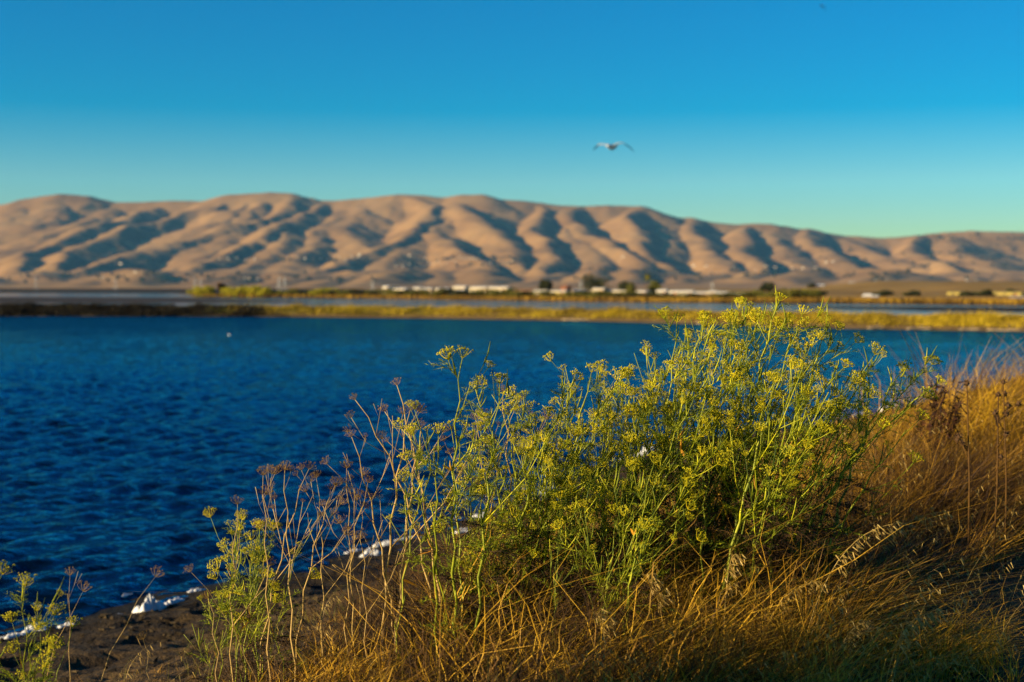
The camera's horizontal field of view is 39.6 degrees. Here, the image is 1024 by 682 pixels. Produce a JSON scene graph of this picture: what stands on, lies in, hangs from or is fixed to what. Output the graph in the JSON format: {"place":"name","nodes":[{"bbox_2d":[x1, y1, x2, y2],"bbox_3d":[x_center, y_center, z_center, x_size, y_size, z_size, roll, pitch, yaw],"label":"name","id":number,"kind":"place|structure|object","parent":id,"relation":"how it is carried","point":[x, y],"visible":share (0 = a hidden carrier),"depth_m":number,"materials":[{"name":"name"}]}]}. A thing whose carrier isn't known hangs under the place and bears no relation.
{"place":"outdoors","nodes":[
{"label":"outdoors","id":0,"kind":"place"},
{"bbox_2d":[0,297,306,302],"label":"mud flat","id":1,"kind":"structure","parent":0,"point":[109,299],"depth_m":275.92,"materials":[{"name":"soil"}]},
{"bbox_2d":[0,316,1023,634],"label":"pond water","id":2,"kind":"structure","parent":0,"point":[132,448],"depth_m":28.29,"materials":[{"name":"liquid"}]},
{"bbox_2d":[0,192,1023,288],"bbox_3d":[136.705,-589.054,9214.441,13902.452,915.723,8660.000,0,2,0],"label":"hills","id":3,"kind":"structure","parent":0,"point":[55,237],"depth_m":8929.71,"materials":[{"name":"brown soil"}]},
{"bbox_2d":[0,378,1023,681],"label":"bank ground","id":4,"kind":"structure","parent":0,"point":[86,662],"depth_m":9.26,"materials":[{"name":"soil"}]},
{"bbox_2d":[1,632,25,638],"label":"foam clump","id":5,"kind":"object","parent":4,"relation":"on","point":[11,635],"visible":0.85,"depth_m":10.07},
{"bbox_2d":[21,624,45,632],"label":"foam clump","id":6,"kind":"object","parent":4,"relation":"on","point":[30,629],"visible":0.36,"depth_m":10.19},
{"bbox_2d":[0,560,82,681],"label":"fennel plant","id":7,"kind":"object","parent":4,"relation":"on","point":[39,626],"visible":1,"depth_m":4.58,"materials":[{"name":"green plant"}]},
{"bbox_2d":[47,567,91,681],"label":"dry fennel","id":8,"kind":"object","parent":4,"relation":"on","point":[72,612],"visible":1,"depth_m":4.98,"materials":[{"name":"plant"}]},
{"bbox_2d":[101,565,164,680],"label":"dry fennel","id":9,"kind":"object","parent":4,"relation":"on","point":[143,636],"visible":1,"depth_m":4.86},
{"bbox_2d":[132,593,166,612],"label":"foam clump","id":10,"kind":"object","parent":4,"relation":"on","point":[150,603],"visible":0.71,"depth_m":10.80,"materials":[{"name":"liquid"}]},
{"bbox_2d":[164,596,184,605],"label":"foam clump","id":11,"kind":"object","parent":4,"relation":"on","point":[176,600],"visible":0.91,"depth_m":11.12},
{"bbox_2d":[184,564,256,681],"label":"dry fennel","id":12,"kind":"object","parent":4,"relation":"on","point":[191,566],"visible":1,"depth_m":5.41,"materials":[{"name":"plant"}]},
{"bbox_2d":[184,506,325,681],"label":"fennel plant","id":13,"kind":"object","parent":4,"relation":"on","point":[259,550],"visible":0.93,"depth_m":5.69,"materials":[{"name":"green plant"}]},
{"bbox_2d":[229,460,341,681],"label":"dry fennel","id":14,"kind":"object","parent":4,"relation":"on","point":[263,497],"visible":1,"depth_m":5.52,"materials":[{"name":"plant"}]},
{"bbox_2d":[252,457,376,672],"bbox_3d":[-0.757,0.936,5.552,0.443,0.950,0.300,-1,2,-28],"label":"dry fennel","id":15,"kind":"object","parent":4,"relation":"on","point":[340,496],"visible":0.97,"depth_m":5.61,"materials":[{"name":"plant"}]},
{"bbox_2d":[309,467,426,666],"bbox_3d":[-0.565,0.945,5.519,0.493,0.883,0.315,1,3,35],"label":"dry fennel","id":16,"kind":"object","parent":4,"relation":"on","point":[351,488],"visible":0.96,"depth_m":5.55,"materials":[{"name":"plant"}]},
{"bbox_2d":[359,547,381,556],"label":"foam clump","id":17,"kind":"object","parent":4,"relation":"on","point":[365,553],"visible":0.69,"depth_m":12.92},
{"bbox_2d":[372,540,398,547],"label":"foam clump","id":18,"kind":"object","parent":4,"relation":"on","point":[383,543],"visible":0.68,"depth_m":13.55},
{"bbox_2d":[320,379,481,668],"bbox_3d":[-0.427,0.760,5.654,0.628,1.228,0.404,0,2,0],"label":"dry fennel","id":19,"kind":"object","parent":4,"relation":"on","point":[406,531],"visible":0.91,"depth_m":5.64,"materials":[{"name":"plant"}]},
{"bbox_2d":[0,426,843,681],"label":"mud clods","id":20,"kind":"object","parent":4,"relation":"on","point":[178,631],"visible":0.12,"depth_m":9.94,"materials":[{"name":"soil"}]},
{"bbox_2d":[32,443,833,681],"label":"green weeds","id":21,"kind":"object","parent":4,"relation":"on","point":[271,638],"visible":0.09,"depth_m":7.34,"materials":[{"name":"plant"}]},
{"bbox_2d":[389,446,563,667],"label":"fennel plant","id":22,"kind":"object","parent":4,"relation":"on","point":[503,515],"visible":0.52,"depth_m":5.58,"materials":[{"name":"green plant"}]},
{"bbox_2d":[382,341,573,678],"bbox_3d":[-0.228,0.667,5.445,0.612,1.343,0.737,-1,3,-35],"label":"fennel plant","id":23,"kind":"object","parent":4,"relation":"on","point":[449,500],"visible":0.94,"depth_m":5.36,"materials":[{"name":"green plant"}]},
{"bbox_2d":[440,385,553,622],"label":"plant","id":24,"kind":"object","parent":4,"relation":"on","point":[448,451],"visible":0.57,"depth_m":5.77,"materials":[{"name":"plant"}]},
{"bbox_2d":[430,351,658,640],"bbox_3d":[0.140,0.697,5.693,0.938,1.295,0.762,0,2,0],"label":"fennel plant","id":25,"kind":"object","parent":4,"relation":"on","point":[546,531],"visible":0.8,"depth_m":5.63,"materials":[{"name":"green plant"}]},
{"bbox_2d":[80,358,1023,681],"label":"dry grass","id":26,"kind":"structure","parent":4,"relation":"on","point":[953,495],"depth_m":6.51,"materials":[{"name":"plant"}]},
{"bbox_2d":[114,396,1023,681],"bbox_3d":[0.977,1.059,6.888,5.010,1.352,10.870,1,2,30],"label":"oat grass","id":27,"kind":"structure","parent":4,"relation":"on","point":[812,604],"depth_m":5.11,"materials":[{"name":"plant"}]},
{"bbox_2d":[135,445,1023,681],"bbox_3d":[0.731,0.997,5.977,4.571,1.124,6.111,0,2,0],"label":"straw tangle","id":28,"kind":"object","parent":4,"relation":"on","point":[631,627],"visible":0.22,"depth_m":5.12,"materials":[{"name":"plant"}]},
{"bbox_2d":[177,512,1023,681],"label":"straw thatch","id":29,"kind":"object","parent":4,"relation":"on","point":[946,650],"visible":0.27,"depth_m":5.35,"materials":[{"name":"plant"}]},
{"bbox_2d":[593,607,619,673],"bbox_3d":[0.331,1.099,5.006,0.078,0.340,0.087,1,2,28],"label":"wild oat","id":30,"kind":"object","parent":4,"relation":"on","point":[604,619],"visible":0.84,"depth_m":5.01,"materials":[{"name":"plant"}]},
{"bbox_2d":[516,361,716,609],"bbox_3d":[0.381,0.718,5.980,0.947,1.276,0.666,0,2,0],"label":"fennel plant","id":31,"kind":"object","parent":4,"relation":"on","point":[590,459],"visible":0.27,"depth_m":5.89,"materials":[{"name":"green plant"}]},
{"bbox_2d":[530,450,708,674],"bbox_3d":[0.336,0.878,5.387,0.803,0.970,0.598,1,2,22],"label":"fennel plant","id":32,"kind":"object","parent":4,"relation":"on","point":[641,554],"visible":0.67,"depth_m":5.33,"materials":[{"name":"green plant"}]},
{"bbox_2d":[533,305,765,626],"bbox_3d":[0.537,0.601,5.787,0.922,1.496,0.704,0,2,0],"label":"fennel plant","id":33,"kind":"object","parent":4,"relation":"on","point":[678,424],"visible":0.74,"depth_m":5.71,"materials":[{"name":"green plant"}]},
{"bbox_2d":[641,565,673,664],"bbox_3d":[0.528,1.051,5.220,0.124,0.470,0.084,-1,2,-22],"label":"wild oat","id":34,"kind":"object","parent":4,"relation":"on","point":[654,578],"visible":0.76,"depth_m":5.21,"materials":[{"name":"plant"}]},
{"bbox_2d":[653,435,780,600],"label":"fennel plant","id":35,"kind":"object","parent":4,"relation":"on","point":[719,506],"visible":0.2,"depth_m":6.02,"materials":[{"name":"green plant"}]},
{"bbox_2d":[624,297,841,597],"bbox_3d":[0.944,0.552,6.063,1.003,1.481,0.680,-1,2,-29],"label":"fennel plant","id":36,"kind":"object","parent":4,"relation":"on","point":[731,314],"visible":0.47,"depth_m":5.95,"materials":[{"name":"green plant"}]},
{"bbox_2d":[724,552,747,625],"bbox_3d":[0.827,1.032,5.267,0.074,0.508,0.101,-2,3,-43],"label":"wild oat","id":37,"kind":"object","parent":4,"relation":"on","point":[739,561],"visible":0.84,"depth_m":5.26,"materials":[{"name":"plant"}]},
{"bbox_2d":[650,286,891,645],"bbox_3d":[1.030,0.543,5.670,0.970,1.530,0.810,0,2,0],"label":"fennel plant","id":38,"kind":"object","parent":4,"relation":"on","point":[812,441],"visible":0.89,"depth_m":5.66,"materials":[{"name":"green plant"}]},
{"bbox_2d":[756,580,828,654],"bbox_3d":[1.043,1.083,5.332,0.289,0.393,0.063,1,2,16],"label":"wild oat","id":39,"kind":"object","parent":4,"relation":"on","point":[796,591],"visible":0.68,"depth_m":5.31,"materials":[{"name":"plant"}]},
{"bbox_2d":[596,315,1023,525],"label":"golden tuft","id":40,"kind":"object","parent":4,"relation":"on","point":[986,403],"visible":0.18,"depth_m":10.83,"materials":[{"name":"orange plant"}]},
{"bbox_2d":[726,341,946,627],"bbox_3d":[1.335,0.647,5.904,0.903,1.308,0.700,0,2,0],"label":"fennel plant","id":41,"kind":"object","parent":4,"relation":"on","point":[849,465],"visible":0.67,"depth_m":5.84,"materials":[{"name":"green plant"}]},
{"bbox_2d":[803,521,904,646],"bbox_3d":[1.263,0.981,5.325,0.392,0.624,0.063,0,2,7],"label":"wild oat","id":42,"kind":"object","parent":4,"relation":"on","point":[874,530],"visible":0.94,"depth_m":5.30,"materials":[{"name":"plant"}]},
{"bbox_2d":[830,620,879,680],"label":"wild oat","id":43,"kind":"object","parent":4,"relation":"on","point":[864,625],"visible":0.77,"depth_m":5.01,"materials":[{"name":"plant"}]},
{"bbox_2d":[845,419,892,451],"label":"scrub bush","id":44,"kind":"object","parent":4,"relation":"on","point":[861,434],"visible":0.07,"depth_m":14.45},
{"bbox_2d":[857,507,952,586],"bbox_3d":[1.634,0.982,6.008,0.464,0.569,0.087,0,2,0],"label":"wild oat","id":45,"kind":"object","parent":4,"relation":"on","point":[921,521],"visible":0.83,"depth_m":6.00,"materials":[{"name":"plant"}]},
{"bbox_2d":[885,608,943,681],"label":"wild oat","id":46,"kind":"object","parent":4,"relation":"on","point":[926,623],"visible":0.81,"depth_m":4.92,"materials":[{"name":"plant"}]},
{"bbox_2d":[906,405,931,463],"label":"dock plant","id":47,"kind":"object","parent":4,"relation":"on","point":[920,423],"visible":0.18,"depth_m":9.90,"materials":[{"name":"plant"}]},
{"bbox_2d":[922,377,969,483],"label":"dock plant","id":48,"kind":"object","parent":4,"relation":"on","point":[951,413],"visible":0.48,"depth_m":9.39,"materials":[{"name":"plant"}]},
{"bbox_2d":[953,379,970,575],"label":"dried thistle","id":49,"kind":"object","parent":4,"relation":"on","point":[957,437],"visible":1,"depth_m":7.22,"materials":[{"name":"plant"}]},
{"bbox_2d":[990,391,1010,584],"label":"dried thistle","id":50,"kind":"object","parent":4,"relation":"on","point":[995,412],"visible":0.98,"depth_m":7.02,"materials":[{"name":"plant"}]},
{"bbox_2d":[994,378,1021,572],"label":"dried thistle","id":51,"kind":"object","parent":4,"relation":"on","point":[1005,393],"visible":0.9,"depth_m":7.43,"materials":[{"name":"plant"}]},
{"bbox_2d":[0,293,1023,315],"bbox_3d":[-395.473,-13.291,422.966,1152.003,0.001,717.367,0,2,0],"label":"pond water","id":52,"kind":"structure","parent":0,"point":[722,307],"depth_m":214.29,"materials":[{"name":"liquid"}]},
{"bbox_2d":[0,281,1023,304],"bbox_3d":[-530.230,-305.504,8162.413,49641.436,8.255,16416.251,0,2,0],"label":"ground","id":53,"kind":"structure","parent":0,"point":[933,289],"depth_m":715.41,"materials":[{"name":"soil"}]},
{"bbox_2d":[194,287,208,296],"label":"shrub","id":54,"kind":"object","parent":53,"relation":"on","point":[197,292],"visible":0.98,"depth_m":392.15,"materials":[{"name":"green plant"}]},
{"bbox_2d":[203,285,215,294],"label":"shrub","id":55,"kind":"object","parent":53,"relation":"on","point":[210,290],"visible":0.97,"depth_m":392.00,"materials":[{"name":"green plant"}]},
{"bbox_2d":[217,282,227,294],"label":"tree","id":56,"kind":"object","parent":53,"relation":"on","point":[220,285],"visible":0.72,"depth_m":453.45,"materials":[{"name":"green plant"}]},
{"bbox_2d":[224,286,237,295],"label":"shrub","id":57,"kind":"object","parent":53,"relation":"on","point":[229,289],"visible":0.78,"depth_m":382.39,"materials":[{"name":"green plant"}]},
{"bbox_2d":[230,285,247,296],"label":"shrub","id":58,"kind":"object","parent":53,"relation":"on","point":[239,291],"visible":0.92,"depth_m":379.42,"materials":[{"name":"green plant"}]},
{"bbox_2d":[245,285,260,295],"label":"shrub","id":59,"kind":"object","parent":53,"relation":"on","point":[253,290],"visible":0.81,"depth_m":374.33,"materials":[{"name":"green plant"}]},
{"bbox_2d":[256,287,269,295],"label":"shrub","id":60,"kind":"object","parent":53,"relation":"on","point":[261,292],"visible":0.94,"depth_m":371.16,"materials":[{"name":"green plant"}]},
{"bbox_2d":[284,290,305,295],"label":"shrub","id":61,"kind":"object","parent":53,"relation":"on","point":[292,292],"visible":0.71,"depth_m":374.97,"materials":[{"name":"green plant"}]},
{"bbox_2d":[312,288,329,293],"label":"shrub","id":62,"kind":"object","parent":53,"relation":"on","point":[322,290],"visible":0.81,"depth_m":363.28,"materials":[{"name":"green plant"}]},
{"bbox_2d":[323,290,338,295],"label":"shrub","id":63,"kind":"object","parent":53,"relation":"on","point":[331,292],"visible":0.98,"depth_m":350.37,"materials":[{"name":"green plant"}]},
{"bbox_2d":[336,289,352,295],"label":"shrub","id":64,"kind":"object","parent":53,"relation":"on","point":[345,293],"visible":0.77,"depth_m":347.13,"materials":[{"name":"green plant"}]},
{"bbox_2d":[348,288,365,295],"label":"shrub","id":65,"kind":"object","parent":53,"relation":"on","point":[355,291],"visible":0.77,"depth_m":345.50,"materials":[{"name":"green plant"}]},
{"bbox_2d":[402,288,429,295],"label":"shrub","id":66,"kind":"object","parent":53,"relation":"on","point":[422,292],"visible":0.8,"depth_m":326.87,"materials":[{"name":"green plant"}]},
{"bbox_2d":[425,289,449,295],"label":"shrub","id":67,"kind":"object","parent":53,"relation":"on","point":[437,292],"visible":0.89,"depth_m":314.34,"materials":[{"name":"green plant"}]},
{"bbox_2d":[438,287,454,295],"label":"shrub","id":68,"kind":"object","parent":53,"relation":"on","point":[448,290],"visible":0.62,"depth_m":314.85,"materials":[{"name":"green plant"}]},
{"bbox_2d":[445,289,477,298],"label":"shrub","id":69,"kind":"object","parent":53,"relation":"on","point":[458,293],"visible":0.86,"depth_m":304.91,"materials":[{"name":"green plant"}]},
{"bbox_2d":[453,286,471,290],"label":"shed","id":70,"kind":"structure","parent":53,"relation":"on","point":[461,287],"depth_m":451.90,"materials":[{"name":"white metal"}]},
{"bbox_2d":[469,286,489,291],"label":"shed","id":71,"kind":"structure","parent":53,"relation":"on","point":[473,288],"depth_m":450.22,"materials":[{"name":"white metal"}]},
{"bbox_2d":[484,291,503,297],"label":"shrub","id":72,"kind":"object","parent":53,"relation":"on","point":[497,293],"visible":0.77,"depth_m":298.95,"materials":[{"name":"green plant"}]},
{"bbox_2d":[488,286,513,290],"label":"shed","id":73,"kind":"structure","parent":53,"relation":"on","point":[500,288],"depth_m":446.15,"materials":[{"name":"white metal"}]},
{"bbox_2d":[487,288,517,295],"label":"shrub","id":74,"kind":"object","parent":53,"relation":"on","point":[506,291],"visible":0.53,"depth_m":302.43,"materials":[{"name":"green plant"}]},
{"bbox_2d":[531,291,551,296],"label":"shrub","id":75,"kind":"object","parent":53,"relation":"on","point":[543,293],"visible":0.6,"depth_m":286.28,"materials":[{"name":"green plant"}]},
{"bbox_2d":[538,279,549,289],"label":"tree","id":76,"kind":"object","parent":53,"relation":"on","point":[542,285],"visible":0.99,"depth_m":438.85,"materials":[{"name":"green plant"}]},
{"bbox_2d":[550,290,571,294],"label":"shed","id":77,"kind":"structure","parent":53,"relation":"on","point":[559,291],"depth_m":430.09,"materials":[{"name":"white"}]},
{"bbox_2d":[560,285,571,290],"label":"shed","id":78,"kind":"structure","parent":53,"relation":"on","point":[565,287],"depth_m":436.47,"materials":[{"name":"pink"}]},
{"bbox_2d":[583,293,600,299],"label":"shrub","id":79,"kind":"object","parent":53,"relation":"on","point":[588,295],"visible":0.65,"depth_m":261.33,"materials":[{"name":"green plant"}]},
{"bbox_2d":[579,273,611,292],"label":"tree","id":80,"kind":"object","parent":53,"relation":"on","point":[595,283],"visible":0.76,"depth_m":429.39,"materials":[{"name":"green plant"}]},
{"bbox_2d":[592,288,608,291],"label":"shed","id":81,"kind":"structure","parent":53,"relation":"on","point":[599,289],"depth_m":424.94,"materials":[{"name":"white"}]},
{"bbox_2d":[589,291,613,297],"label":"shrub","id":82,"kind":"object","parent":53,"relation":"on","point":[602,293],"visible":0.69,"depth_m":272.47,"materials":[{"name":"green plant"}]},
{"bbox_2d":[190,293,1023,303],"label":"shore grass","id":83,"kind":"structure","parent":53,"relation":"on","point":[897,300],"depth_m":242.75,"materials":[{"name":"plant"}]},
{"bbox_2d":[616,280,637,292],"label":"tree","id":84,"kind":"object","parent":53,"relation":"on","point":[623,285],"visible":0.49,"depth_m":424.24,"materials":[{"name":"green plant"}]},
{"bbox_2d":[626,282,634,290],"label":"tree","id":85,"kind":"object","parent":53,"relation":"on","point":[630,287],"visible":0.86,"depth_m":399.22,"materials":[{"name":"green plant"}]},
{"bbox_2d":[626,292,643,297],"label":"shrub","id":86,"kind":"object","parent":53,"relation":"on","point":[630,294],"visible":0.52,"depth_m":266.46,"materials":[{"name":"green plant"}]},
{"bbox_2d":[648,280,660,292],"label":"tree","id":87,"kind":"object","parent":53,"relation":"on","point":[654,286],"visible":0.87,"depth_m":428.89,"materials":[{"name":"green plant"}]},
{"bbox_2d":[656,289,670,293],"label":"shed","id":88,"kind":"structure","parent":53,"relation":"on","point":[662,291],"depth_m":418.03,"materials":[{"name":"white"}]},
{"bbox_2d":[676,290,694,293],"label":"shed","id":89,"kind":"structure","parent":53,"relation":"on","point":[685,291],"depth_m":408.07,"materials":[{"name":"white"}]},
{"bbox_2d":[684,293,700,298],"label":"shrub","id":90,"kind":"object","parent":53,"relation":"on","point":[691,295],"visible":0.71,"depth_m":252.10,"materials":[{"name":"green plant"}]},
{"bbox_2d":[717,293,737,298],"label":"shrub","id":91,"kind":"object","parent":53,"relation":"on","point":[727,295],"visible":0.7,"depth_m":241.24,"materials":[{"name":"green plant"}]},
{"bbox_2d":[734,291,758,297],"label":"shrub","id":92,"kind":"object","parent":53,"relation":"on","point":[747,294],"visible":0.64,"depth_m":248.49,"materials":[{"name":"green plant"}]},
{"bbox_2d":[759,282,774,291],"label":"tree","id":93,"kind":"object","parent":53,"relation":"on","point":[768,287],"visible":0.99,"depth_m":418.32,"materials":[{"name":"green plant"}]},
{"bbox_2d":[783,288,806,298],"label":"shrub","id":94,"kind":"object","parent":53,"relation":"on","point":[793,292],"visible":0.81,"depth_m":240.62,"materials":[{"name":"green plant"}]},
{"bbox_2d":[801,291,816,298],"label":"shrub","id":95,"kind":"object","parent":53,"relation":"on","point":[808,294],"visible":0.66,"depth_m":243.94,"materials":[{"name":"green plant"}]},
{"bbox_2d":[801,289,820,298],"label":"shrub","id":96,"kind":"object","parent":53,"relation":"on","point":[816,291],"visible":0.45,"depth_m":246.28,"materials":[{"name":"green plant"}]},
{"bbox_2d":[870,290,894,295],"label":"tree","id":97,"kind":"object","parent":53,"relation":"on","point":[885,292],"visible":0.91,"depth_m":357.35,"materials":[{"name":"green plant"}]},
{"bbox_2d":[902,290,920,295],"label":"tree","id":98,"kind":"object","parent":53,"relation":"on","point":[913,293],"visible":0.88,"depth_m":348.70,"materials":[{"name":"green plant"}]},
{"bbox_2d":[958,290,977,295],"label":"tree","id":99,"kind":"object","parent":53,"relation":"on","point":[966,293],"visible":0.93,"depth_m":343.62,"materials":[{"name":"green plant"}]},
{"bbox_2d":[946,292,1023,295],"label":"warehouse","id":100,"kind":"structure","parent":53,"relation":"on","point":[996,293],"depth_m":383.01,"materials":[{"name":"white"}]},
{"bbox_2d":[977,289,995,295],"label":"tree","id":101,"kind":"object","parent":53,"relation":"on","point":[987,292],"visible":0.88,"depth_m":344.35,"materials":[{"name":"green plant"}]},
{"bbox_2d":[0,0,1023,237],"label":"sky","id":102,"kind":"structure","parent":0,"point":[864,118],"materials":[{"name":"blue"}]},
{"bbox_2d":[3,308,1023,331],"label":"levee","id":103,"kind":"structure","parent":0,"point":[856,325],"depth_m":106.56,"materials":[{"name":"soil"}]},
{"bbox_2d":[0,299,302,316],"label":"marsh plants","id":104,"kind":"object","parent":103,"relation":"on","point":[78,308],"visible":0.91,"depth_m":127.44,"materials":[{"name":"plant"}]},
{"bbox_2d":[30,304,435,315],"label":"olive scrub","id":105,"kind":"object","parent":103,"relation":"on","point":[332,307],"visible":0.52,"depth_m":122.95,"materials":[{"name":"plant"}]},
{"bbox_2d":[228,301,1023,328],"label":"levee grass","id":106,"kind":"structure","parent":103,"relation":"on","point":[976,317],"depth_m":102.91,"materials":[{"name":"plant"}]},
{"bbox_2d":[987,326,1021,330],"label":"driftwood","id":107,"kind":"object","parent":103,"relation":"on","point":[1007,329],"visible":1,"depth_m":81.54,"materials":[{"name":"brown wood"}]},
{"bbox_2d":[593,142,632,149],"bbox_3d":[3.135,-5.944,43.875,1.162,0.307,0.823,0,2,-7],"label":"gull","id":108,"kind":"object","parent":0,"point":[612,146],"visible":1,"depth_m":43.65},
{"bbox_2d":[801,306,1023,311],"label":"mud spit","id":109,"kind":"structure","parent":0,"point":[1009,309],"depth_m":162.82,"materials":[{"name":"soil"}]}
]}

